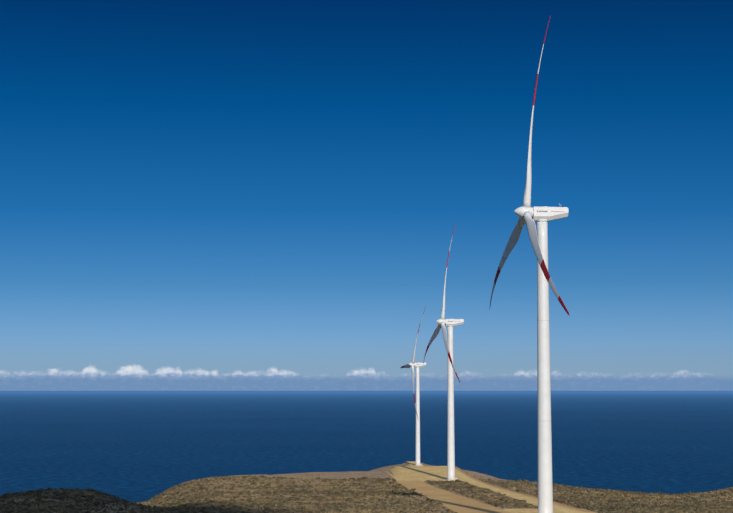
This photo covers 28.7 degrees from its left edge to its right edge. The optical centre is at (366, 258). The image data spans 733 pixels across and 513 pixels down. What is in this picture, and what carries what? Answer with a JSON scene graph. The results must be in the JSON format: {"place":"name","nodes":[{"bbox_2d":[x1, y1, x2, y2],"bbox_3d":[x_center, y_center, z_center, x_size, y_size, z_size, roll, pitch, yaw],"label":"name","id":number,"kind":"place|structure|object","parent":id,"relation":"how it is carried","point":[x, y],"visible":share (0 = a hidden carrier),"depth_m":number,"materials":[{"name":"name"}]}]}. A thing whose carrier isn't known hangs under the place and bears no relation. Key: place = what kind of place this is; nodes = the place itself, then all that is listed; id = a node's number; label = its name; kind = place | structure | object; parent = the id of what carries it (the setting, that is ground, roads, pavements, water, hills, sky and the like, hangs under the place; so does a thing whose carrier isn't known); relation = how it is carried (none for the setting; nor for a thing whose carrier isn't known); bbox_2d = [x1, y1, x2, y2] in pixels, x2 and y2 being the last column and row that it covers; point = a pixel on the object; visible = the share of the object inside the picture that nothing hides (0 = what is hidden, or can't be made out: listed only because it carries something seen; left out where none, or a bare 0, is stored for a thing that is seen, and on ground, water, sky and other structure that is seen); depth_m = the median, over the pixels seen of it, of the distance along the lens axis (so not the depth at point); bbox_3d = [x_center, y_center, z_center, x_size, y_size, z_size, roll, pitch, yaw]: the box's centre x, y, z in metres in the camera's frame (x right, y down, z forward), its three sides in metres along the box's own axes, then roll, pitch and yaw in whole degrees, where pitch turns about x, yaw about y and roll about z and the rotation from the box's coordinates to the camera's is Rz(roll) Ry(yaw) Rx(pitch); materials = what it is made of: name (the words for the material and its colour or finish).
{"place":"outdoors","nodes":[
{"label":"outdoors","id":0,"kind":"place"},
{"bbox_2d":[0,391,732,502],"bbox_3d":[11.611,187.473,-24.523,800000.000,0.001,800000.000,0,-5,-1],"label":"sea","id":1,"kind":"structure","parent":0,"point":[136,446],"depth_m":5847.47,"materials":[{"name":"liquid"}]},
{"bbox_2d":[0,463,732,512],"bbox_3d":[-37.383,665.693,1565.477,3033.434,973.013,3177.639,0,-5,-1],"label":"terrain","id":2,"kind":"structure","parent":0,"point":[381,472],"depth_m":786.10,"materials":[{"name":"brown soil"}]},
{"bbox_2d":[0,475,732,512],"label":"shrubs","id":3,"kind":"object","parent":2,"relation":"on","point":[381,496],"visible":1,"depth_m":556.98,"materials":[{"name":"brown plant"}]},
{"bbox_2d":[400,305,426,465],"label":"wind turbine","id":4,"kind":"object","parent":2,"relation":"on","point":[412,364],"visible":1,"depth_m":1312.98,"materials":[{"name":"metal"}]},
{"bbox_2d":[423,223,463,479],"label":"wind turbine","id":5,"kind":"object","parent":2,"relation":"on","point":[442,322],"visible":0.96,"depth_m":839.83,"materials":[{"name":"metal"}]},
{"bbox_2d":[490,15,569,512],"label":"wind turbine","id":6,"kind":"object","parent":2,"relation":"on","point":[527,214],"visible":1,"depth_m":426.00,"materials":[{"name":"metal"}]},
{"bbox_2d":[0,0,732,390],"label":"sky","id":7,"kind":"structure","parent":0,"point":[196,195],"materials":[{"name":"blue"}]},
{"bbox_2d":[387,461,594,512],"bbox_3d":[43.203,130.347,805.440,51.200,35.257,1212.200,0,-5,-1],"label":"dirt road","id":8,"kind":"structure","parent":0,"point":[412,476],"depth_m":673.50,"materials":[{"name":"beige soil"}]}
]}

